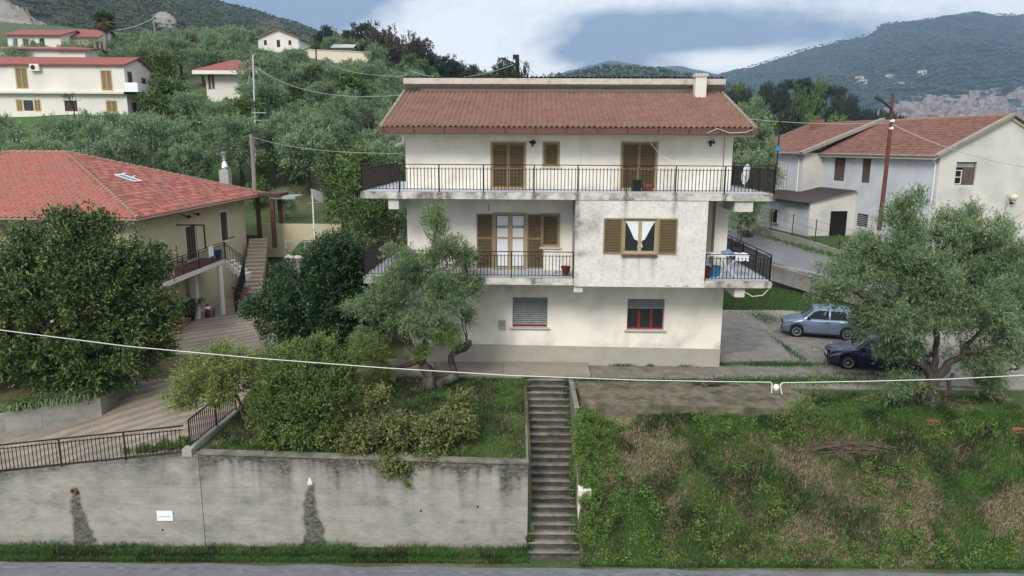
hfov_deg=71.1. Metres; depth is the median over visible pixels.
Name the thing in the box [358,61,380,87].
olive tree
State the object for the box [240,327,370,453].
bush
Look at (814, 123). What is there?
cable
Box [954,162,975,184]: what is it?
window
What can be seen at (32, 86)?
white house
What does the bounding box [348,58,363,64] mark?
olive tree
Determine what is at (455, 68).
evergreen tree
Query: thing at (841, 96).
broadleaf tree
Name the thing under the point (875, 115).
pine tree
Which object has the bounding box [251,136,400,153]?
cable
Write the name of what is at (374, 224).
broadleaf tree
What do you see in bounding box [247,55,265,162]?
utility pole
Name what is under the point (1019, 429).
hollow brick
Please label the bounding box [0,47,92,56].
outbuilding
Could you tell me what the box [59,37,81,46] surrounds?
olive tree
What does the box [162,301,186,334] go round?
potted plant
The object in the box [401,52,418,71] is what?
broadleaf tree
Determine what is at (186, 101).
olive tree
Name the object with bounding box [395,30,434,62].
oak tree
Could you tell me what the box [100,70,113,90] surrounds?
window
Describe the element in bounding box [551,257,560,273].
garden chair
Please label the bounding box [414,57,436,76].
broadleaf tree
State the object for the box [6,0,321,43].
scrub
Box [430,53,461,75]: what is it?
evergreen tree
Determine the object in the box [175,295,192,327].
potted plant
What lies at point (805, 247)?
lane weeds
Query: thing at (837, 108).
pine tree
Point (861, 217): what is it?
window
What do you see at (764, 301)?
lawn
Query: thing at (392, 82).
olive tree
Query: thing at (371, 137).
olive tree
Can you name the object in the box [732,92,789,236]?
olive tree
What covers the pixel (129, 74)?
window
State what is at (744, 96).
pine tree
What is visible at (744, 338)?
concrete pad
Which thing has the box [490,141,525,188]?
balcony door
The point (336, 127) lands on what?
olive tree
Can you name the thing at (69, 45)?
olive tree
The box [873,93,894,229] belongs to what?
utility pole
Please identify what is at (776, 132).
pine tree
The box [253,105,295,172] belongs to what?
olive tree
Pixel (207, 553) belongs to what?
verge grass
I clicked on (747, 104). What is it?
broadleaf tree
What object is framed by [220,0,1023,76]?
sky
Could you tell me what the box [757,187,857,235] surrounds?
shed
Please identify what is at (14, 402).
strap leaf plant
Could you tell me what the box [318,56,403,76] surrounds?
cable
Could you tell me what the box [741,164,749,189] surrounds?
satellite dish
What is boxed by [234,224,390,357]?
citrus tree
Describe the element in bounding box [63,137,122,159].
olive tree
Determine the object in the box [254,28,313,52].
house
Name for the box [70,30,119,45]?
house
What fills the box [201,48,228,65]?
broadleaf tree
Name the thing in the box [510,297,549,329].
window
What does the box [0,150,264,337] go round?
house
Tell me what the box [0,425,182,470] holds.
railing
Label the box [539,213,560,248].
window
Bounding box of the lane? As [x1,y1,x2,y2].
[727,228,979,312]
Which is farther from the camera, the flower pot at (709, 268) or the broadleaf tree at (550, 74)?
the broadleaf tree at (550, 74)
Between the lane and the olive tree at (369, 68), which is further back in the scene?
the olive tree at (369, 68)
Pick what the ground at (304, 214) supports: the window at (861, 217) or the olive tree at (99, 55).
the olive tree at (99, 55)
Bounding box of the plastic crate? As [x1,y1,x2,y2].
[631,180,641,189]
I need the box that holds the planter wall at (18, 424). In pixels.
[0,365,142,443]
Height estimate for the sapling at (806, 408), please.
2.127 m
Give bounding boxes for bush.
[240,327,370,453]
[245,179,270,206]
[255,151,277,185]
[281,165,305,184]
[337,327,400,390]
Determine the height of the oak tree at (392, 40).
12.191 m
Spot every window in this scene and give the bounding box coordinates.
[0,225,17,239]
[13,38,17,46]
[14,68,28,88]
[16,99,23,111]
[22,38,28,46]
[22,99,34,111]
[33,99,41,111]
[64,101,77,110]
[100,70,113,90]
[105,100,117,112]
[127,71,132,82]
[131,102,136,111]
[206,74,215,89]
[219,209,228,243]
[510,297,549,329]
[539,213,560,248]
[541,141,560,167]
[603,218,677,256]
[624,299,665,331]
[772,210,777,222]
[834,158,845,180]
[857,213,867,226]
[861,159,870,182]
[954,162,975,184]
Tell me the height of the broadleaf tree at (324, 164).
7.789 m
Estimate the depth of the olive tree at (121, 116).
64.72 m
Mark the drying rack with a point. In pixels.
(727, 251)
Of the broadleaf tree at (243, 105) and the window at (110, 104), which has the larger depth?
the window at (110, 104)
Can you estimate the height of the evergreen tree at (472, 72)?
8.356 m
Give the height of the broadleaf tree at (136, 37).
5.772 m
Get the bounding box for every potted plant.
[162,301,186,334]
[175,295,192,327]
[185,293,206,320]
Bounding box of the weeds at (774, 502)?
[585,406,1023,570]
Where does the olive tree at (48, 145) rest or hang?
on the ground at (304, 214)
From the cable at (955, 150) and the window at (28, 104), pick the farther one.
the window at (28, 104)
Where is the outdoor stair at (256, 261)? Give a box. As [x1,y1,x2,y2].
[237,238,268,312]
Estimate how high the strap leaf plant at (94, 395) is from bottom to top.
0.334 m
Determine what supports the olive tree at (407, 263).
on the ground at (304, 214)
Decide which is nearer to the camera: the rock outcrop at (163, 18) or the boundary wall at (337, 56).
the boundary wall at (337, 56)
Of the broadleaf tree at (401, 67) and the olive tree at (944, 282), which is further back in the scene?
the broadleaf tree at (401, 67)
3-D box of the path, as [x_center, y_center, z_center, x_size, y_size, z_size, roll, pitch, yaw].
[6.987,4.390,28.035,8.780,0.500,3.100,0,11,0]
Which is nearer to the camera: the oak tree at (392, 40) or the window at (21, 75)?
the window at (21, 75)
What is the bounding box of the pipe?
[781,266,825,276]
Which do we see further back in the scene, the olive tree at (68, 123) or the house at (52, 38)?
the house at (52, 38)
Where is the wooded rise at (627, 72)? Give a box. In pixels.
[561,68,691,77]
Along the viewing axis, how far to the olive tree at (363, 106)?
80.22 m
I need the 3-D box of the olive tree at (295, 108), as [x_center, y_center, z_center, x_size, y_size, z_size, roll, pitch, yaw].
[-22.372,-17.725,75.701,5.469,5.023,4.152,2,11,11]
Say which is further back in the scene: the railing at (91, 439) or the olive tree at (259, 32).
the olive tree at (259, 32)
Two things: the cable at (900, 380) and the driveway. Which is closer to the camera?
the cable at (900, 380)
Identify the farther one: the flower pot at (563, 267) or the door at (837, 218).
the door at (837, 218)
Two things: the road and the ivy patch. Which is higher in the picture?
the ivy patch
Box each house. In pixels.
[0,57,154,116]
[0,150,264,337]
[1,30,79,46]
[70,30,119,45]
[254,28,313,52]
[360,73,775,366]
[742,113,1023,255]
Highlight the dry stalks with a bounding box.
[585,410,1023,557]
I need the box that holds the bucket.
[707,265,720,276]
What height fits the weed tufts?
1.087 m
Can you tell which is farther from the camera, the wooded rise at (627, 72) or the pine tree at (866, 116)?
the wooded rise at (627, 72)
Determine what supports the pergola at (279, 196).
attached to the house at (193, 219)
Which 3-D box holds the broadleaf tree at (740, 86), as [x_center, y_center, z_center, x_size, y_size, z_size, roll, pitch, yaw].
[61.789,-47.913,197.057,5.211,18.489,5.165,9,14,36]
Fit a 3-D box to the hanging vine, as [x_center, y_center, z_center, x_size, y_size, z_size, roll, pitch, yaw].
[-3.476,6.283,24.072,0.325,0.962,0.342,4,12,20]
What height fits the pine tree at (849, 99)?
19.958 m
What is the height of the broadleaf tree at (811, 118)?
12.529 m
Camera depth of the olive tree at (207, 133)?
67.93 m
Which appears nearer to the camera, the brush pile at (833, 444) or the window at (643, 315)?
the brush pile at (833, 444)
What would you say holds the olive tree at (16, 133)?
on the ground at (304, 214)
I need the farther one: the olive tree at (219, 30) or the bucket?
the olive tree at (219, 30)
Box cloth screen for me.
[231,287,249,307]
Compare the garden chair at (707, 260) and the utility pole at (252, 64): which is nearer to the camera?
the garden chair at (707, 260)
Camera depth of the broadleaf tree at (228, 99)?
74.87 m
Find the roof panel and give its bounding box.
[114,172,141,181]
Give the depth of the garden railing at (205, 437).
25.31 m
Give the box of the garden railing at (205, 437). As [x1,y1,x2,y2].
[187,389,239,450]
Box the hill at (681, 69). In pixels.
[562,60,717,76]
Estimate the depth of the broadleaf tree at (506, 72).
90.34 m
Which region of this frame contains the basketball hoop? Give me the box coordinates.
[311,189,326,239]
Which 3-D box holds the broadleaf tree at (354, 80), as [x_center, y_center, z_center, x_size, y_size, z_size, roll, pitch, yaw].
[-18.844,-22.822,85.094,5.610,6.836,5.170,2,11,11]
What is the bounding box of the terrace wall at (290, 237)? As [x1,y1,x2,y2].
[262,224,395,286]
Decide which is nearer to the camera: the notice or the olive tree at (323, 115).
the notice
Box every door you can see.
[185,226,197,261]
[477,212,543,268]
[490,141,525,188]
[619,141,658,189]
[829,211,847,235]
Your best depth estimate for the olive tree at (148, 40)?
103.80 m
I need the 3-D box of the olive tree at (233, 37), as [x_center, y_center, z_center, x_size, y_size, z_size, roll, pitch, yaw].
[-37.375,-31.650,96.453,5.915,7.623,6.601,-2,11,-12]
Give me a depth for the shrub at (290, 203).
56.67 m
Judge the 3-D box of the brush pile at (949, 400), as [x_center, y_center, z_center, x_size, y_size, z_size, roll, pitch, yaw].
[16.627,4.382,27.882,3.237,0.334,1.345,0,11,0]
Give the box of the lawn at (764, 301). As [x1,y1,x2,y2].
[723,285,852,309]
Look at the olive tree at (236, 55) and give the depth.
91.93 m
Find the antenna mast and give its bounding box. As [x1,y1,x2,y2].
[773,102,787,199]
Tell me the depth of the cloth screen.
43.40 m
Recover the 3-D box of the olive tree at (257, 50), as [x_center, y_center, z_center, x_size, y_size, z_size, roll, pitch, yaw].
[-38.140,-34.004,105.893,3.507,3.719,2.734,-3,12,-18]
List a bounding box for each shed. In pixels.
[331,44,358,50]
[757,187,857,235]
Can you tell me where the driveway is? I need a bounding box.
[0,293,276,470]
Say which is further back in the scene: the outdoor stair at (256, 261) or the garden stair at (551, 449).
the outdoor stair at (256, 261)
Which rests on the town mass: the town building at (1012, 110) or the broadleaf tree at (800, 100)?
the town building at (1012, 110)
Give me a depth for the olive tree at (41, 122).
70.52 m
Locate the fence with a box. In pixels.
[728,207,872,256]
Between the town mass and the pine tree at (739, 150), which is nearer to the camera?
the pine tree at (739, 150)
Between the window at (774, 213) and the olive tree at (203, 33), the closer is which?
the window at (774, 213)
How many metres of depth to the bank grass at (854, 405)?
25.22 m
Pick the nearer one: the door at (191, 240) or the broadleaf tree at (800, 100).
the door at (191, 240)
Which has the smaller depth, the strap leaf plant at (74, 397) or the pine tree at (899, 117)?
the strap leaf plant at (74, 397)
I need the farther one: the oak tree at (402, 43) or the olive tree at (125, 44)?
the oak tree at (402, 43)
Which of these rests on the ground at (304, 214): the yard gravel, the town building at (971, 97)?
the yard gravel
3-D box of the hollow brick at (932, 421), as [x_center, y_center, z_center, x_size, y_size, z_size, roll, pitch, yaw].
[15.643,4.998,26.687,0.400,0.140,0.220,0,11,0]
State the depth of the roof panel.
40.92 m
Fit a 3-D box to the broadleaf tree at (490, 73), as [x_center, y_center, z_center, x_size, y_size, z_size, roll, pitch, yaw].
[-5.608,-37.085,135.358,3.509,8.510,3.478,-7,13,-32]
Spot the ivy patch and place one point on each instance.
(184, 441)
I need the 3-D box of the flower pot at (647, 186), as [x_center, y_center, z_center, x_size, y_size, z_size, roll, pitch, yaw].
[5.542,-4.090,29.296,0.580,0.260,0.571,1,11,1]
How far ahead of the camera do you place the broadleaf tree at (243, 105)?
69.14 m
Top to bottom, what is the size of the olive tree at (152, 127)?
7.772 m
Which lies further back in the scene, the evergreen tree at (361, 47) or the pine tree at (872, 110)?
the pine tree at (872, 110)
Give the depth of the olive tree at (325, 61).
103.59 m
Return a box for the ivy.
[568,402,622,547]
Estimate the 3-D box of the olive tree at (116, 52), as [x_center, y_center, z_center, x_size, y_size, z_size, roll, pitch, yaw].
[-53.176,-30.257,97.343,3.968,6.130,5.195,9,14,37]
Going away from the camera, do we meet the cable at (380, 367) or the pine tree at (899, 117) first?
the cable at (380, 367)
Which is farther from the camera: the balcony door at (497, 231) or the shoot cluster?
the balcony door at (497, 231)
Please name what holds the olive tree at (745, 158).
on the ground at (304, 214)
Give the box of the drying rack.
[707,249,749,277]
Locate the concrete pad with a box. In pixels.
[720,309,791,362]
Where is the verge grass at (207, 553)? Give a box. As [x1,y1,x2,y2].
[0,539,531,563]
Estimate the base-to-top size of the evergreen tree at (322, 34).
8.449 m
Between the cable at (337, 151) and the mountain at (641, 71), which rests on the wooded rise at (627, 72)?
the mountain at (641, 71)
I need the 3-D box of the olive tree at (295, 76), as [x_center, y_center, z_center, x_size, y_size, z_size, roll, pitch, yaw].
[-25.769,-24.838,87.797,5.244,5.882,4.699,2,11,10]
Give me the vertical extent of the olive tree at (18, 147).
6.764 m
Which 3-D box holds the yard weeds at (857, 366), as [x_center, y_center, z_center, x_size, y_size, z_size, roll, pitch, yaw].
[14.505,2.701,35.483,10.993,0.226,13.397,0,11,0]
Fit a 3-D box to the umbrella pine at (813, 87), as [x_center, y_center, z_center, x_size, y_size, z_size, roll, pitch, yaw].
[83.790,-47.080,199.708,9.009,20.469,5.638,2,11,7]
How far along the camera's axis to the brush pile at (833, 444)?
25.71 m
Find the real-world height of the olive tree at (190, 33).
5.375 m
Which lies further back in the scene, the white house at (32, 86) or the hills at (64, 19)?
the hills at (64, 19)
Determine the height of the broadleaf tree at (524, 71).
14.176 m
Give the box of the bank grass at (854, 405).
[576,390,1023,569]
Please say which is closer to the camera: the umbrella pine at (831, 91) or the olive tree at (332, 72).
the olive tree at (332, 72)
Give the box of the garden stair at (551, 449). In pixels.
[522,377,590,559]
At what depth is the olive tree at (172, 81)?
80.00 m
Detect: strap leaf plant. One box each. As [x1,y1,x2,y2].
[0,393,48,413]
[14,391,56,409]
[26,389,79,406]
[55,387,99,404]
[63,384,109,401]
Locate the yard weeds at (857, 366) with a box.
[738,322,977,388]
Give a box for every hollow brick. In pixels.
[925,419,938,424]
[1011,427,1023,432]
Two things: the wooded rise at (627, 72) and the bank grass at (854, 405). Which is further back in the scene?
the wooded rise at (627, 72)
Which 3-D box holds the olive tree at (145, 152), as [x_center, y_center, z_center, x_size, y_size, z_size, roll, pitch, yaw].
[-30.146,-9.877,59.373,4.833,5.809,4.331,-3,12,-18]
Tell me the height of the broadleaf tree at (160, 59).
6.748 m
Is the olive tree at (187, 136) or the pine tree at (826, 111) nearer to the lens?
the olive tree at (187, 136)
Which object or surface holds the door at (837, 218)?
in the shed at (835, 207)
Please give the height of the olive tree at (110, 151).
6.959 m
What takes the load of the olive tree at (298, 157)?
on the ground at (304, 214)
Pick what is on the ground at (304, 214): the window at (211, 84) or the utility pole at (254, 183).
the utility pole at (254, 183)
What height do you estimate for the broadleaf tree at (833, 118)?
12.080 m
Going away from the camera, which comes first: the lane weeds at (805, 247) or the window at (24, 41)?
the lane weeds at (805, 247)
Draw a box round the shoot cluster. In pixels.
[407,321,467,385]
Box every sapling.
[773,397,809,438]
[783,395,818,448]
[794,369,826,420]
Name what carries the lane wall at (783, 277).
on the ground at (304, 214)
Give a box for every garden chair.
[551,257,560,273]
[706,252,710,266]
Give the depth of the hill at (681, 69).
3155.61 m
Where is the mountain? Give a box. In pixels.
[719,16,1023,112]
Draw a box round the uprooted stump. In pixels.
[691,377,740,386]
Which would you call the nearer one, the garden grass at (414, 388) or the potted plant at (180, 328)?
the garden grass at (414, 388)
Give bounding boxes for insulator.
[770,382,782,393]
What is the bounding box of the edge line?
[0,566,792,575]
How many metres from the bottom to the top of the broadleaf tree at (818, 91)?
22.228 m
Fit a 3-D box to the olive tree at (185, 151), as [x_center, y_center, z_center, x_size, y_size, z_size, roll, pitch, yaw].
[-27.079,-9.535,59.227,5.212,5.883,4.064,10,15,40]
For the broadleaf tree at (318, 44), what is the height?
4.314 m
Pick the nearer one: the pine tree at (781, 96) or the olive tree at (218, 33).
the olive tree at (218, 33)
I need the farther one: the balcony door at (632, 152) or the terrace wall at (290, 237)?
the terrace wall at (290, 237)
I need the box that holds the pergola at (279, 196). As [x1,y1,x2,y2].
[255,192,302,247]
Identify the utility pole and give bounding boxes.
[152,16,156,38]
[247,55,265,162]
[249,134,256,189]
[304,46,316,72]
[500,54,518,76]
[873,93,894,229]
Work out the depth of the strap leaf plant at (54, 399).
27.27 m
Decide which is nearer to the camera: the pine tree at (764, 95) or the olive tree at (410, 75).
the olive tree at (410, 75)
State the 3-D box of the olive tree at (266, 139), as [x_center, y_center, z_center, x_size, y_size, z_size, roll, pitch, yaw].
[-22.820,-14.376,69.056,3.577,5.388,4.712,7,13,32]
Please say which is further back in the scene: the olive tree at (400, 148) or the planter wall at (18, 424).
the olive tree at (400, 148)
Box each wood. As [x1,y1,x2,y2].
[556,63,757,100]
[714,11,1023,117]
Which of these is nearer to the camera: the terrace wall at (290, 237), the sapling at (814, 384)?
the sapling at (814, 384)
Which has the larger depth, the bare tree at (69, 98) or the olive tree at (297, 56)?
the olive tree at (297, 56)
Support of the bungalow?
on the ground at (304, 214)
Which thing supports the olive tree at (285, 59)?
on the ground at (304, 214)
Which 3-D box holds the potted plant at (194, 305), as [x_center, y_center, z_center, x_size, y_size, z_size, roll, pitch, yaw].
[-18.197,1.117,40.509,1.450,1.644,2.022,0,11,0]
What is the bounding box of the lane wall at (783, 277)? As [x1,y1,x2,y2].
[727,256,1023,333]
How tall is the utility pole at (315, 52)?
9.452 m
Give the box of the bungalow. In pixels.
[192,60,261,100]
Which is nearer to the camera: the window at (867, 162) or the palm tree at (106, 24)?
the window at (867, 162)
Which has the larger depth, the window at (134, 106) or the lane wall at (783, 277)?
the window at (134, 106)
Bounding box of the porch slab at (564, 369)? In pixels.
[503,361,589,378]
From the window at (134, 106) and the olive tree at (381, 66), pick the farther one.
the olive tree at (381, 66)
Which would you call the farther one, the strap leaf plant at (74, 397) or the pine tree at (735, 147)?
the pine tree at (735, 147)
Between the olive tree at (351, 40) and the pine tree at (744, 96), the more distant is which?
the pine tree at (744, 96)
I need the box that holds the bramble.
[329,379,481,482]
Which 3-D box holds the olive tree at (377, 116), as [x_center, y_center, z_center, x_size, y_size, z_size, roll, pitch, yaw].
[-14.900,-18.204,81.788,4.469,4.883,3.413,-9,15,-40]
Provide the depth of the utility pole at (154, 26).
104.53 m
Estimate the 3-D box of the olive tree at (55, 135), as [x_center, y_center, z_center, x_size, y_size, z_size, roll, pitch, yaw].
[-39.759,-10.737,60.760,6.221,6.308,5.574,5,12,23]
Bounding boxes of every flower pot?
[561,265,570,274]
[641,184,654,189]
[705,266,711,277]
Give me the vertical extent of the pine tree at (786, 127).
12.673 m
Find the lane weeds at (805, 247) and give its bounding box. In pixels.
[728,225,883,265]
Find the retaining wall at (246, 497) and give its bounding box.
[0,445,528,547]
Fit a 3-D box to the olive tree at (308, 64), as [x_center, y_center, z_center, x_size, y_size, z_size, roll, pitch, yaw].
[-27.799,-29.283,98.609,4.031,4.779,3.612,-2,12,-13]
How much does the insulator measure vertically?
0.356 m
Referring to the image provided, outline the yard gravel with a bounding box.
[579,315,1019,388]
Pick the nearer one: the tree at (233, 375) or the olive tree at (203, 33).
the tree at (233, 375)
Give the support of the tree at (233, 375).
on the ground at (304, 214)
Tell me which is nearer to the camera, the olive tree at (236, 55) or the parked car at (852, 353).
the parked car at (852, 353)
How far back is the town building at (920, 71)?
1623.18 m
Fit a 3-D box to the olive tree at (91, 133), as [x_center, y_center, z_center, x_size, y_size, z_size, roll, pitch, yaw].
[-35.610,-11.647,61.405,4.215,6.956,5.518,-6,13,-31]
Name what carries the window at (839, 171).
in the house at (853, 158)
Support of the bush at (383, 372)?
on the ground at (304, 214)
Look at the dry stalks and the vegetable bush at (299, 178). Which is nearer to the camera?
the dry stalks
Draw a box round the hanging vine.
[403,462,413,488]
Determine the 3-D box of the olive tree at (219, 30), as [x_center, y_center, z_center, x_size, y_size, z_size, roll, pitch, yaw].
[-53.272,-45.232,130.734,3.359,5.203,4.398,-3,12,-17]
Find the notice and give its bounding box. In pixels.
[156,511,172,520]
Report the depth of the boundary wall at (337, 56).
138.48 m
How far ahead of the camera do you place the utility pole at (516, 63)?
59.32 m
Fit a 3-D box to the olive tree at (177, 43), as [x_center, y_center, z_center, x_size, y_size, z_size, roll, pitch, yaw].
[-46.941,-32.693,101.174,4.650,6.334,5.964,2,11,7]
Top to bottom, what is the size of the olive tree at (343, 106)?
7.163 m
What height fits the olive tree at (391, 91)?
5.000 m
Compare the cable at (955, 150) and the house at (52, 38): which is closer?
the cable at (955, 150)
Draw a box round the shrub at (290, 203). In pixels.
[269,186,301,219]
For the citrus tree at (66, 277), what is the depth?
28.13 m
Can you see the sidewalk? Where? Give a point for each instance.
(485, 368)
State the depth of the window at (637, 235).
28.60 m
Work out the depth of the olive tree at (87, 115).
71.53 m
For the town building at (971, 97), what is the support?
on the town mass
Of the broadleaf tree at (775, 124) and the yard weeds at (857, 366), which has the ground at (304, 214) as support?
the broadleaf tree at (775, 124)
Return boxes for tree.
[0,43,32,56]
[0,110,17,135]
[0,117,43,146]
[0,131,80,151]
[0,198,185,404]
[7,124,70,146]
[21,130,81,152]
[23,36,49,46]
[27,112,58,138]
[42,111,93,150]
[56,40,77,46]
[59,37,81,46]
[62,92,79,116]
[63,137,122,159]
[66,111,116,153]
[74,108,97,130]
[78,125,146,166]
[79,34,124,55]
[86,48,106,56]
[92,10,117,56]
[96,108,129,131]
[100,44,130,56]
[108,115,157,161]
[111,106,201,167]
[112,32,130,51]
[113,118,161,157]
[116,134,173,171]
[118,36,178,65]
[124,34,151,54]
[129,31,168,50]
[130,33,148,55]
[135,73,190,124]
[144,123,221,176]
[146,54,176,73]
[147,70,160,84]
[149,48,189,91]
[152,73,185,112]
[152,335,263,440]
[154,34,197,75]
[155,137,214,180]
[161,26,188,46]
[165,87,212,131]
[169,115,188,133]
[177,45,221,85]
[178,27,200,39]
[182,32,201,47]
[188,109,226,151]
[196,25,220,43]
[196,29,229,51]
[197,27,223,57]
[198,107,267,186]
[199,96,235,128]
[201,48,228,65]
[212,23,253,56]
[214,27,226,35]
[216,40,258,63]
[216,94,263,138]
[223,96,233,104]
[230,59,273,110]
[232,67,293,119]
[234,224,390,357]
[236,27,248,39]
[240,50,283,70]
[243,29,256,43]
[246,47,291,86]
[251,46,264,55]
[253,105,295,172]
[254,24,266,43]
[256,110,291,158]
[269,108,338,195]
[275,51,298,78]
[277,97,320,121]
[282,45,311,68]
[283,82,312,110]
[284,61,320,99]
[287,60,323,101]
[287,99,350,160]
[299,61,329,107]
[299,109,353,149]
[303,78,337,108]
[306,58,321,76]
[311,41,323,49]
[312,24,342,43]
[312,140,355,229]
[317,57,331,78]
[320,32,342,49]
[320,60,365,96]
[322,88,362,149]
[324,133,401,234]
[325,58,362,76]
[333,67,377,106]
[333,86,371,134]
[334,36,362,43]
[334,195,488,389]
[340,29,353,36]
[341,20,387,44]
[342,179,407,311]
[346,228,385,298]
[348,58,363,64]
[354,39,368,50]
[354,121,391,149]
[356,135,405,171]
[358,40,381,51]
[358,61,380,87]
[360,88,390,122]
[363,42,384,65]
[363,86,395,111]
[364,24,401,70]
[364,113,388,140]
[367,109,389,136]
[372,57,388,79]
[372,67,403,94]
[373,102,400,154]
[376,47,389,65]
[379,83,398,105]
[387,64,415,84]
[387,135,405,180]
[390,34,407,68]
[393,61,411,72]
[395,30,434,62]
[397,69,428,92]
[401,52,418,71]
[410,46,439,75]
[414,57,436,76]
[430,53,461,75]
[441,59,466,76]
[459,63,479,76]
[478,68,491,76]
[480,57,514,76]
[502,60,529,76]
[542,72,555,77]
[721,86,738,104]
[728,141,776,246]
[731,137,744,185]
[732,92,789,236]
[732,139,744,169]
[733,79,745,96]
[736,88,752,106]
[737,120,780,158]
[738,100,752,113]
[753,80,775,115]
[765,111,801,135]
[772,78,791,113]
[773,106,807,135]
[785,79,809,116]
[798,183,1023,408]
[800,112,820,123]
[805,75,828,119]
[810,94,830,121]
[817,111,847,149]
[827,88,846,121]
[828,98,844,121]
[833,83,846,101]
[844,92,859,116]
[845,99,865,120]
[859,107,871,119]
[861,106,874,119]
[868,108,882,119]
[879,110,895,118]
[883,111,907,119]
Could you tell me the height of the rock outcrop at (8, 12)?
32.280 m
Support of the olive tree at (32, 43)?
on the ground at (304, 214)
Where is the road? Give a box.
[0,561,1023,575]
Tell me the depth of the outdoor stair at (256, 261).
47.64 m
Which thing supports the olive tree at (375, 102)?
on the ground at (304, 214)
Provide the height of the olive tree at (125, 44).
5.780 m
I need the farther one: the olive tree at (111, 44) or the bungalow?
the olive tree at (111, 44)
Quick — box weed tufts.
[471,308,956,387]
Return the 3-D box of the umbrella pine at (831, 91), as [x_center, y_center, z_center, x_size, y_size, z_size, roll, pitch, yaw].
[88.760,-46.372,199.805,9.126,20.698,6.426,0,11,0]
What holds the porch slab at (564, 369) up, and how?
on the ground at (304, 214)
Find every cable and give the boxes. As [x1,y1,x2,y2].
[1,330,769,382]
[111,18,152,30]
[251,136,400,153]
[256,67,398,96]
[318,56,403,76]
[409,64,513,76]
[751,119,890,123]
[782,375,1022,382]
[893,124,1022,166]
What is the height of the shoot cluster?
3.311 m
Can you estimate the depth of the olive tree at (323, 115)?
70.22 m
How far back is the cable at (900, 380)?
19.86 m
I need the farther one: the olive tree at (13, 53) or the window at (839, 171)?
the olive tree at (13, 53)
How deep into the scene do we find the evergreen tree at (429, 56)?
147.56 m
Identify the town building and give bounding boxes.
[918,70,926,76]
[968,94,974,100]
[1009,108,1015,112]
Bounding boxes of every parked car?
[780,304,859,340]
[824,332,931,373]
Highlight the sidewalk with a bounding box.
[383,359,503,376]
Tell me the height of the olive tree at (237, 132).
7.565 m
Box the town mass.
[877,86,1023,118]
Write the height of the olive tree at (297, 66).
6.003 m
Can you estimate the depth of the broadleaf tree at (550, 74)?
100.38 m
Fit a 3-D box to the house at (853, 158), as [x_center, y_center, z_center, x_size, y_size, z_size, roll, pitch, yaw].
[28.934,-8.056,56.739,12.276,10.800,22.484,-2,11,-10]
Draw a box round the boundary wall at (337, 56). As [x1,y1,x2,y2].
[301,49,370,63]
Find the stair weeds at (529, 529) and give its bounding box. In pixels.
[522,375,580,557]
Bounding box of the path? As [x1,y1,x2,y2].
[577,381,805,417]
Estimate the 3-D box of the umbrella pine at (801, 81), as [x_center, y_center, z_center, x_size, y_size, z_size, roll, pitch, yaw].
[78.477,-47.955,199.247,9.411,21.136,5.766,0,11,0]
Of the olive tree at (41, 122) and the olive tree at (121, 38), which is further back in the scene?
the olive tree at (121, 38)
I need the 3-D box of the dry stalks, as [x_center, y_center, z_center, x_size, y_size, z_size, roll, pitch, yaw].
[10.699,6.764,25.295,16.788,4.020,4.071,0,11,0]
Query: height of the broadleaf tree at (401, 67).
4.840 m
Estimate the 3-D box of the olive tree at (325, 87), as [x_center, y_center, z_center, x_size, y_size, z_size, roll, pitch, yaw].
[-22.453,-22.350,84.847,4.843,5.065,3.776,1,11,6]
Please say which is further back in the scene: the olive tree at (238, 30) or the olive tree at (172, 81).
the olive tree at (238, 30)
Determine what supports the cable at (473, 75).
attached to the utility pole at (516, 63)
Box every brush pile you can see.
[778,438,904,455]
[902,393,976,403]
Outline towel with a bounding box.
[208,246,213,256]
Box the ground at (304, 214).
[0,22,1023,573]
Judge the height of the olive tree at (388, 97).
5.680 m
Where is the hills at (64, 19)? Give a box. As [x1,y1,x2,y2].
[9,0,396,70]
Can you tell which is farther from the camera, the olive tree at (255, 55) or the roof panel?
the olive tree at (255, 55)
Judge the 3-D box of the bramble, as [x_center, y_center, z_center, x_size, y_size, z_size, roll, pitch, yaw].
[-3.623,4.909,24.829,5.132,2.981,3.004,0,11,0]
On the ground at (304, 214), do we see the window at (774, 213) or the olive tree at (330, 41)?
the olive tree at (330, 41)
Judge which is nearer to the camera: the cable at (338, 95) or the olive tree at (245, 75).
the cable at (338, 95)
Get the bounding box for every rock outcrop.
[0,0,46,24]
[152,11,176,27]
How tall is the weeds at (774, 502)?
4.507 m
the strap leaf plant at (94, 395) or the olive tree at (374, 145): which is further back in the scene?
the olive tree at (374, 145)
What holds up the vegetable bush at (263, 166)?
on the ground at (304, 214)
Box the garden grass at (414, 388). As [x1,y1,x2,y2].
[207,375,527,458]
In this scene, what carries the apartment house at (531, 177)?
on the ground at (304, 214)
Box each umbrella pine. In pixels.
[783,77,815,90]
[802,83,832,96]
[824,83,850,98]
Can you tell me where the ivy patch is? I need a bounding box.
[121,434,191,454]
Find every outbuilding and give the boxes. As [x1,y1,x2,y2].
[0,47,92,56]
[53,48,112,56]
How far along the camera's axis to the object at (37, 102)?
80.65 m
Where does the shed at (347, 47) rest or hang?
on the ground at (304, 214)
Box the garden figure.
[204,304,214,317]

